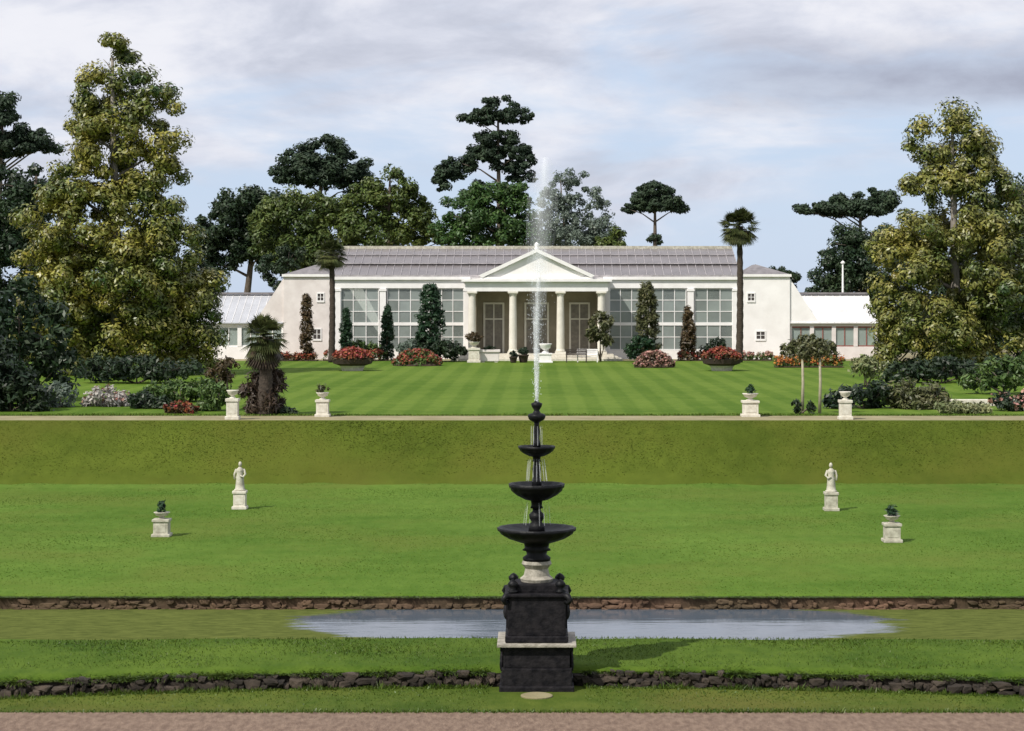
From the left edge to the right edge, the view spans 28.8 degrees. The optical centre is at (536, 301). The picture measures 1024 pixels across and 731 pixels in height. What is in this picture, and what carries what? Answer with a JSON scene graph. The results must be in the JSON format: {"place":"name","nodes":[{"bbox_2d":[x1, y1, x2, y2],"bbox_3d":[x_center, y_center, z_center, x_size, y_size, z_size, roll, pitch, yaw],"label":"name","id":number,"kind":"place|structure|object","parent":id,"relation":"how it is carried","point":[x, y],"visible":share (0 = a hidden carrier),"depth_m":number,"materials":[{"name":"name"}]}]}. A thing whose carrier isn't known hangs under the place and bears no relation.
{"place":"outdoors","nodes":[
{"label":"outdoors","id":0,"kind":"place"},
{"bbox_2d":[4,306,1004,349],"bbox_3d":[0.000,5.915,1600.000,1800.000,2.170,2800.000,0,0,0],"label":"ground","id":1,"kind":"structure","parent":0,"point":[877,318],"depth_m":256.53,"materials":[{"name":"green plant"}]},
{"bbox_2d":[186,183,281,291],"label":"broadleaf tree","id":2,"kind":"object","parent":1,"relation":"on","point":[233,237],"visible":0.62,"depth_m":203.93,"materials":[{"name":"green plant"}]},
{"bbox_2d":[246,184,363,272],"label":"broadleaf tree","id":3,"kind":"object","parent":1,"relation":"on","point":[286,216],"visible":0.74,"depth_m":198.01,"materials":[{"name":"green plant"}]},
{"bbox_2d":[267,133,374,197],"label":"pine tree","id":4,"kind":"object","parent":1,"relation":"on","point":[309,167],"visible":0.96,"depth_m":213.81,"materials":[{"name":"green plant"}]},
{"bbox_2d":[332,163,446,245],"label":"broadleaf tree","id":5,"kind":"object","parent":1,"relation":"on","point":[386,203],"visible":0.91,"depth_m":198.93,"materials":[{"name":"green plant"}]},
{"bbox_2d":[430,94,537,245],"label":"pine tree","id":6,"kind":"object","parent":1,"relation":"on","point":[490,150],"visible":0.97,"depth_m":204.42,"materials":[{"name":"green plant"}]},
{"bbox_2d":[426,180,552,245],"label":"broadleaf tree","id":7,"kind":"object","parent":1,"relation":"on","point":[481,215],"visible":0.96,"depth_m":193.96,"materials":[{"name":"green plant"}]},
{"bbox_2d":[529,167,624,245],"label":"broadleaf tree","id":8,"kind":"object","parent":1,"relation":"on","point":[572,231],"visible":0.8,"depth_m":199.43,"materials":[{"name":"green plant"}]},
{"bbox_2d":[591,226,626,245],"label":"broadleaf tree","id":9,"kind":"object","parent":1,"relation":"on","point":[612,239],"visible":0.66,"depth_m":194.41,"materials":[{"name":"green plant"}]},
{"bbox_2d":[620,179,690,245],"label":"umbrella pine","id":10,"kind":"object","parent":1,"relation":"on","point":[648,197],"visible":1,"depth_m":199.22,"materials":[{"name":"green plant"}]},
{"bbox_2d":[0,482,1023,597],"bbox_3d":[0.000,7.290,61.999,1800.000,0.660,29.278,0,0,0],"label":"lawn","id":11,"kind":"structure","parent":0,"point":[405,579],"depth_m":58.08,"materials":[{"name":"green plant"}]},
{"bbox_2d":[151,500,172,536],"bbox_3d":[-11.182,6.455,59.400,0.546,1.089,0.546,0,0,0],"label":"pedestal urn","id":12,"kind":"object","parent":11,"relation":"on","point":[161,525],"visible":1,"depth_m":59.18,"materials":[{"name":"stone"}]},
{"bbox_2d":[232,461,247,509],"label":"garden statue","id":13,"kind":"object","parent":11,"relation":"on","point":[239,492],"visible":1,"depth_m":67.05,"materials":[{"name":"stone"}]},
{"bbox_2d":[823,463,839,510],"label":"garden statue","id":14,"kind":"object","parent":11,"relation":"on","point":[830,493],"visible":1,"depth_m":66.55,"materials":[{"name":"stone"}]},
{"bbox_2d":[881,504,902,542],"bbox_3d":[10.346,6.440,58.000,0.546,1.120,0.546,0,0,0],"label":"pedestal urn","id":15,"kind":"object","parent":11,"relation":"on","point":[891,530],"visible":1,"depth_m":57.78,"materials":[{"name":"stone"}]},
{"bbox_2d":[0,420,1023,484],"bbox_3d":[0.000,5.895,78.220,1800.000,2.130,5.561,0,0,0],"label":"bank","id":16,"kind":"structure","parent":0,"point":[775,473],"depth_m":78.33,"materials":[{"name":"green plant"}]},
{"bbox_2d":[0,361,1023,415],"bbox_3d":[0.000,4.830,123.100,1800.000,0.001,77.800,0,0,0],"label":"lawn","id":17,"kind":"structure","parent":0,"point":[508,387],"depth_m":110.55,"materials":[{"name":"green plant"}]},
{"bbox_2d":[0,328,56,411],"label":"dark bush","id":18,"kind":"object","parent":17,"relation":"on","point":[23,388],"visible":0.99,"depth_m":87.50,"materials":[{"name":"green plant"}]},
{"bbox_2d":[0,272,87,394],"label":"dark bush","id":19,"kind":"object","parent":17,"relation":"on","point":[40,348],"visible":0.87,"depth_m":95.81,"materials":[{"name":"green plant"}]},
{"bbox_2d":[0,162,109,365],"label":"broadleaf tree","id":20,"kind":"object","parent":17,"relation":"on","point":[17,189],"visible":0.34,"depth_m":149.03,"materials":[{"name":"green plant"}]},
{"bbox_2d":[46,380,79,407],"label":"pale bush","id":21,"kind":"object","parent":17,"relation":"on","point":[63,392],"visible":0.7,"depth_m":90.94,"materials":[{"name":"green plant"}]},
{"bbox_2d":[79,383,129,406],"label":"pale bush","id":22,"kind":"object","parent":17,"relation":"on","point":[97,395],"visible":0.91,"depth_m":91.46,"materials":[{"name":"white plant"}]},
{"bbox_2d":[4,31,231,375],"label":"magnolia tree","id":23,"kind":"object","parent":17,"relation":"on","point":[144,271],"visible":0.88,"depth_m":129.44,"materials":[{"name":"green plant"}]},
{"bbox_2d":[72,352,204,382],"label":"dark bush","id":24,"kind":"object","parent":17,"relation":"on","point":[123,369],"visible":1,"depth_m":117.06,"materials":[{"name":"green plant"}]},
{"bbox_2d":[126,388,173,408],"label":"green bush","id":25,"kind":"object","parent":17,"relation":"on","point":[144,400],"visible":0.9,"depth_m":89.55,"materials":[{"name":"green plant"}]},
{"bbox_2d":[135,376,220,401],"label":"green bush","id":26,"kind":"object","parent":17,"relation":"on","point":[188,389],"visible":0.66,"depth_m":95.45,"materials":[{"name":"green plant"}]},
{"bbox_2d":[162,400,200,413],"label":"flower mound","id":27,"kind":"object","parent":17,"relation":"on","point":[181,407],"visible":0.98,"depth_m":85.75,"materials":[{"name":"red plant"}]},
{"bbox_2d":[195,380,232,410],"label":"green bush","id":28,"kind":"object","parent":17,"relation":"on","point":[215,401],"visible":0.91,"depth_m":87.70,"materials":[{"name":"green plant"}]},
{"bbox_2d":[204,355,240,389],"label":"green bush","id":29,"kind":"object","parent":17,"relation":"on","point":[223,373],"visible":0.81,"depth_m":104.94,"materials":[{"name":"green plant"}]},
{"bbox_2d":[237,365,288,414],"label":"bush","id":30,"kind":"object","parent":17,"relation":"on","point":[276,400],"visible":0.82,"depth_m":84.61,"materials":[{"name":"brown plant"}]},
{"bbox_2d":[241,313,288,415],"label":"palm tree","id":31,"kind":"object","parent":17,"relation":"on","point":[264,354],"visible":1,"depth_m":84.17,"materials":[{"name":"green plant"}]},
{"bbox_2d":[298,293,315,359],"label":"cypress tree","id":32,"kind":"object","parent":17,"relation":"on","point":[307,317],"visible":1,"depth_m":161.74,"materials":[{"name":"brown plant"}]},
{"bbox_2d":[314,238,348,361],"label":"palm tree","id":33,"kind":"object","parent":17,"relation":"on","point":[331,260],"visible":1,"depth_m":157.79,"materials":[{"name":"green plant"}]},
{"bbox_2d":[331,346,374,370],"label":"basket planter","id":34,"kind":"object","parent":17,"relation":"on","point":[352,358],"visible":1,"depth_m":138.14,"materials":[{"name":"stone"}]},
{"bbox_2d":[391,348,442,365],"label":"flower bed","id":35,"kind":"object","parent":17,"relation":"on","point":[415,357],"visible":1,"depth_m":149.14,"materials":[{"name":"plant"}]},
{"bbox_2d":[413,282,449,357],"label":"cypress tree","id":36,"kind":"object","parent":17,"relation":"on","point":[429,293],"visible":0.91,"depth_m":159.47,"materials":[{"name":"green plant"}]},
{"bbox_2d":[413,337,467,361],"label":"round shrub","id":37,"kind":"object","parent":17,"relation":"on","point":[454,350],"visible":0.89,"depth_m":158.94,"materials":[{"name":"green plant"}]},
{"bbox_2d":[464,331,483,362],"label":"pedestal urn","id":38,"kind":"object","parent":17,"relation":"on","point":[474,354],"visible":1,"depth_m":157.57,"materials":[{"name":"stone"}]},
{"bbox_2d":[479,345,499,361],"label":"stone trough","id":39,"kind":"object","parent":17,"relation":"on","point":[489,353],"visible":1,"depth_m":158.10,"materials":[{"name":"paint"}]},
{"bbox_2d":[0,412,1023,415],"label":"grass","id":40,"kind":"structure","parent":17,"relation":"on","point":[482,414],"depth_m":84.21,"materials":[{"name":"green plant"}]},
{"bbox_2d":[538,343,552,362],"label":"pedestal urn","id":41,"kind":"object","parent":17,"relation":"on","point":[545,356],"visible":1,"depth_m":157.03,"materials":[{"name":"white paint"}]},
{"bbox_2d":[583,310,615,361],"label":"tree","id":42,"kind":"object","parent":17,"relation":"on","point":[594,333],"visible":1,"depth_m":159.65,"materials":[{"name":"green plant"}]},
{"bbox_2d":[623,334,654,360],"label":"round shrub","id":43,"kind":"object","parent":17,"relation":"on","point":[632,351],"visible":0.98,"depth_m":158.64,"materials":[{"name":"green plant"}]},
{"bbox_2d":[632,281,662,352],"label":"cypress tree","id":44,"kind":"object","parent":17,"relation":"on","point":[647,305],"visible":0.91,"depth_m":159.60,"materials":[{"name":"green plant"}]},
{"bbox_2d":[632,349,675,367],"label":"flower bed","id":45,"kind":"object","parent":17,"relation":"on","point":[656,358],"visible":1,"depth_m":145.31,"materials":[{"name":"plant"}]},
{"bbox_2d":[679,305,696,359],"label":"cypress tree","id":46,"kind":"object","parent":17,"relation":"on","point":[687,341],"visible":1,"depth_m":161.76,"materials":[{"name":"brown plant"}]},
{"bbox_2d":[701,345,743,370],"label":"basket planter","id":47,"kind":"object","parent":17,"relation":"on","point":[720,360],"visible":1,"depth_m":138.23,"materials":[{"name":"stone"}]},
{"bbox_2d":[718,206,758,361],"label":"palm tree","id":48,"kind":"object","parent":17,"relation":"on","point":[739,236],"visible":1,"depth_m":157.74,"materials":[{"name":"green plant"}]},
{"bbox_2d":[789,399,816,414],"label":"dark bush","id":49,"kind":"object","parent":17,"relation":"on","point":[811,408],"visible":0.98,"depth_m":84.91,"materials":[{"name":"green plant"}]},
{"bbox_2d":[792,341,815,413],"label":"slender tree","id":50,"kind":"object","parent":17,"relation":"on","point":[803,353],"visible":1,"depth_m":85.42,"materials":[{"name":"green plant"}]},
{"bbox_2d":[773,354,845,367],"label":"flower border","id":51,"kind":"object","parent":17,"relation":"on","point":[781,362],"visible":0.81,"depth_m":145.49,"materials":[{"name":"plant"}]},
{"bbox_2d":[779,333,839,365],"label":"broad bush","id":52,"kind":"object","parent":17,"relation":"on","point":[788,349],"visible":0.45,"depth_m":149.56,"materials":[{"name":"green plant"}]},
{"bbox_2d":[805,339,829,413],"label":"slender tree","id":53,"kind":"object","parent":17,"relation":"on","point":[819,347],"visible":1,"depth_m":85.42,"materials":[{"name":"green plant"}]},
{"bbox_2d":[822,379,893,408],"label":"dark bush","id":54,"kind":"object","parent":17,"relation":"on","point":[874,393],"visible":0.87,"depth_m":89.69,"materials":[{"name":"green plant"}]},
{"bbox_2d":[847,354,886,386],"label":"green bush","id":55,"kind":"object","parent":17,"relation":"on","point":[870,365],"visible":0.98,"depth_m":111.89,"materials":[{"name":"green plant"}]},
{"bbox_2d":[881,377,951,409],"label":"green bush","id":56,"kind":"object","parent":17,"relation":"on","point":[905,396],"visible":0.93,"depth_m":89.49,"materials":[{"name":"green plant"}]},
{"bbox_2d":[860,96,1023,374],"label":"magnolia tree","id":57,"kind":"object","parent":17,"relation":"on","point":[980,319],"visible":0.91,"depth_m":129.60,"materials":[{"name":"green plant"}]},
{"bbox_2d":[877,351,1012,382],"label":"dark bush","id":58,"kind":"object","parent":17,"relation":"on","point":[919,369],"visible":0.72,"depth_m":117.47,"materials":[{"name":"green plant"}]},
{"bbox_2d":[933,397,992,413],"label":"pale bush","id":59,"kind":"object","parent":17,"relation":"on","point":[955,405],"visible":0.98,"depth_m":85.48,"materials":[{"name":"green plant"}]},
{"bbox_2d":[957,350,1023,393],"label":"green bush","id":60,"kind":"object","parent":17,"relation":"on","point":[1008,363],"visible":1,"depth_m":103.74,"materials":[{"name":"green plant"}]},
{"bbox_2d":[987,388,1023,411],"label":"dark bush","id":61,"kind":"object","parent":17,"relation":"on","point":[1004,401],"visible":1,"depth_m":87.80,"materials":[{"name":"green plant"}]},
{"bbox_2d":[997,172,1023,359],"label":"broadleaf tree","id":62,"kind":"object","parent":17,"relation":"on","point":[1004,205],"visible":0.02,"depth_m":151.81,"materials":[{"name":"green plant"}]},
{"bbox_2d":[0,609,1023,639],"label":"water","id":63,"kind":"structure","parent":0,"point":[761,624],"depth_m":45.21,"materials":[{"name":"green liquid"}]},
{"bbox_2d":[0,638,1023,683],"bbox_3d":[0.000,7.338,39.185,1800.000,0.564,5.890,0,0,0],"label":"turf strip","id":64,"kind":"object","parent":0,"point":[53,671],"visible":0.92,"depth_m":39.59,"materials":[{"name":"green plant"}]},
{"bbox_2d":[0,712,1023,730],"bbox_3d":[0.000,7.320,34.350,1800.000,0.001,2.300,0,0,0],"label":"path","id":65,"kind":"structure","parent":0,"point":[482,721],"depth_m":34.71,"materials":[{"name":"brown gravel"}]},
{"bbox_2d":[0,685,1023,711],"bbox_3d":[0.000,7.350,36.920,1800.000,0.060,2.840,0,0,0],"label":"sunken lawn","id":66,"kind":"structure","parent":0,"point":[576,699],"depth_m":36.66,"materials":[{"name":"green plant"}]},
{"bbox_2d":[0,669,1023,697],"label":"stone edging","id":67,"kind":"object","parent":66,"relation":"on","point":[413,679],"visible":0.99,"depth_m":37.88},
{"bbox_2d":[0,707,1023,713],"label":"grass","id":68,"kind":"structure","parent":66,"relation":"on","point":[829,710],"depth_m":35.51,"materials":[{"name":"green plant"}]},
{"bbox_2d":[497,401,575,698],"bbox_3d":[0.000,4.679,37.957,1.529,5.542,2.215,0,0,0],"label":"fountain","id":69,"kind":"object","parent":66,"relation":"on","point":[536,642],"visible":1,"depth_m":37.75,"materials":[{"name":"stone"}]},
{"bbox_2d":[515,162,559,400],"bbox_3d":[0.083,-0.416,38.341,1.164,4.713,1.198,0,0,-35],"label":"water jet","id":70,"kind":"object","parent":69,"relation":"on","point":[536,284],"visible":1,"depth_m":38.28,"materials":[{"name":"white"}]},
{"bbox_2d":[0,595,1023,711],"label":"grass","id":71,"kind":"structure","parent":0,"point":[456,686],"depth_m":38.22,"materials":[{"name":"green plant"}]},
{"bbox_2d":[0,416,1023,419],"bbox_3d":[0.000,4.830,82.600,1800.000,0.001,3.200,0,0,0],"label":"terrace path","id":72,"kind":"structure","parent":0,"point":[509,418],"depth_m":82.21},
{"bbox_2d":[225,390,240,419],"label":"pedestal urn","id":73,"kind":"object","parent":72,"relation":"on","point":[232,407],"visible":1,"depth_m":81.37,"materials":[{"name":"stone"}]},
{"bbox_2d":[314,384,330,416],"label":"pedestal urn","id":74,"kind":"object","parent":72,"relation":"on","point":[322,406],"visible":1,"depth_m":83.25,"materials":[{"name":"stone"}]},
{"bbox_2d":[740,384,759,416],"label":"pedestal urn","id":75,"kind":"object","parent":72,"relation":"on","point":[749,406],"visible":1,"depth_m":83.19,"materials":[{"name":"stone"}]},
{"bbox_2d":[837,391,852,419],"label":"pedestal urn","id":76,"kind":"object","parent":72,"relation":"on","point":[845,407],"visible":1,"depth_m":81.37,"materials":[{"name":"stone"}]},
{"bbox_2d":[0,0,1023,302],"label":"sky","id":77,"kind":"structure","parent":0,"point":[764,107],"materials":[{"name":"white"}]},
{"bbox_2d":[130,350,1015,360],"bbox_3d":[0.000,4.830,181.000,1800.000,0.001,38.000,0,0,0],"label":"forecourt","id":78,"kind":"structure","parent":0,"point":[908,355],"depth_m":165.83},
{"bbox_2d":[0,90,66,197],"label":"pine tree","id":79,"kind":"object","parent":78,"relation":"on","point":[22,139],"visible":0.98,"depth_m":174.28,"materials":[{"name":"green plant"}]},
{"bbox_2d":[171,250,225,339],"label":"broadleaf tree","id":80,"kind":"object","parent":78,"relation":"on","point":[202,265],"visible":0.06,"depth_m":189.80,"materials":[{"name":"green plant"}]},
{"bbox_2d":[254,244,307,291],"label":"tree","id":81,"kind":"object","parent":78,"relation":"on","point":[284,262],"visible":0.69,"depth_m":185.47,"materials":[{"name":"green plant"}]},
{"bbox_2d":[280,351,318,360],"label":"flower border","id":82,"kind":"object","parent":78,"relation":"on","point":[295,356],"visible":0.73,"depth_m":161.45,"materials":[{"name":"plant"}]},
{"bbox_2d":[338,307,352,348],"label":"cypress tree","id":83,"kind":"object","parent":78,"relation":"on","point":[345,329],"visible":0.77,"depth_m":162.74,"materials":[{"name":"green plant"}]},
{"bbox_2d":[323,348,387,360],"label":"flower border","id":84,"kind":"object","parent":78,"relation":"on","point":[379,355],"visible":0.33,"depth_m":162.00,"materials":[{"name":"plant"}]},
{"bbox_2d":[352,338,382,350],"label":"round shrub","id":85,"kind":"object","parent":78,"relation":"on","point":[370,346],"visible":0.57,"depth_m":163.58,"materials":[{"name":"green plant"}]},
{"bbox_2d":[379,304,395,360],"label":"cypress tree","id":86,"kind":"object","parent":78,"relation":"on","point":[387,335],"visible":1,"depth_m":162.73,"materials":[{"name":"green plant"}]},
{"bbox_2d":[197,242,877,360],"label":"conservatory","id":87,"kind":"object","parent":78,"relation":"on","point":[482,291],"visible":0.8,"depth_m":167.11,"materials":[{"name":"paint"}]},
{"bbox_2d":[220,326,236,346],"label":"wing window","id":88,"kind":"structure","parent":87,"relation":"in","point":[233,334],"depth_m":167.14,"materials":[{"name":"white paint"}]},
{"bbox_2d":[341,288,378,347],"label":"window","id":89,"kind":"structure","parent":87,"relation":"in","point":[363,303],"depth_m":167.10,"materials":[{"name":"white paint"}]},
{"bbox_2d":[387,288,421,349],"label":"window","id":90,"kind":"structure","parent":87,"relation":"in","point":[404,303],"depth_m":167.10,"materials":[{"name":"white paint"}]},
{"bbox_2d":[431,288,463,345],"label":"window","id":91,"kind":"structure","parent":87,"relation":"in","point":[452,299],"depth_m":167.10,"materials":[{"name":"white paint"}]},
{"bbox_2d":[483,302,503,352],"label":"door","id":92,"kind":"structure","parent":87,"relation":"in","point":[493,312],"depth_m":167.27,"materials":[{"name":"beige glass"}]},
{"bbox_2d":[524,302,548,352],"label":"door","id":93,"kind":"structure","parent":87,"relation":"in","point":[543,333],"depth_m":167.27,"materials":[{"name":"beige glass"}]},
{"bbox_2d":[569,302,589,352],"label":"door","id":94,"kind":"structure","parent":87,"relation":"in","point":[579,312],"depth_m":167.27,"materials":[{"name":"beige glass"}]},
{"bbox_2d":[610,288,642,349],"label":"window","id":95,"kind":"structure","parent":87,"relation":"in","point":[623,301],"depth_m":167.10,"materials":[{"name":"white paint"}]},
{"bbox_2d":[651,288,685,349],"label":"window","id":96,"kind":"structure","parent":87,"relation":"in","point":[672,301],"depth_m":167.10,"materials":[{"name":"white paint"}]},
{"bbox_2d":[694,288,732,349],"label":"window","id":97,"kind":"structure","parent":87,"relation":"in","point":[713,307],"depth_m":167.10,"materials":[{"name":"white paint"}]},
{"bbox_2d":[814,326,831,342],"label":"wing window","id":98,"kind":"structure","parent":87,"relation":"in","point":[825,332],"depth_m":167.14,"materials":[{"name":"red paint"}]},
{"bbox_2d":[836,326,853,346],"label":"wing window","id":99,"kind":"structure","parent":87,"relation":"in","point":[844,334],"depth_m":167.14,"materials":[{"name":"red paint"}]},
{"bbox_2d":[858,326,874,346],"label":"wing window","id":100,"kind":"structure","parent":87,"relation":"in","point":[864,340],"depth_m":167.14,"materials":[{"name":"red paint"}]},
{"bbox_2d":[698,336,726,353],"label":"round shrub","id":101,"kind":"object","parent":78,"relation":"on","point":[717,341],"visible":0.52,"depth_m":162.49,"materials":[{"name":"green plant"}]},
{"bbox_2d":[743,350,774,360],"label":"flower border","id":102,"kind":"object","parent":78,"relation":"on","point":[749,355],"visible":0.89,"depth_m":162.36,"materials":[{"name":"plant"}]},
{"bbox_2d":[791,187,902,291],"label":"cedar tree","id":103,"kind":"object","parent":78,"relation":"on","point":[876,203],"visible":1,"depth_m":188.86,"materials":[{"name":"green plant"}]},
{"bbox_2d":[804,221,917,300],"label":"conifer tree","id":104,"kind":"object","parent":78,"relation":"on","point":[847,244],"visible":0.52,"depth_m":183.75,"materials":[{"name":"green plant"}]},
{"bbox_2d":[890,251,983,343],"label":"broadleaf tree","id":105,"kind":"object","parent":78,"relation":"on","point":[942,290],"visible":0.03,"depth_m":170.50,"materials":[{"name":"green plant"}]},
{"label":"pond bed","id":106,"kind":"structure","parent":0,"visible":0},
{"bbox_2d":[0,598,1023,609],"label":"bank edging","id":107,"kind":"object","parent":106,"relation":"on","point":[495,603],"visible":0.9,"depth_m":47.35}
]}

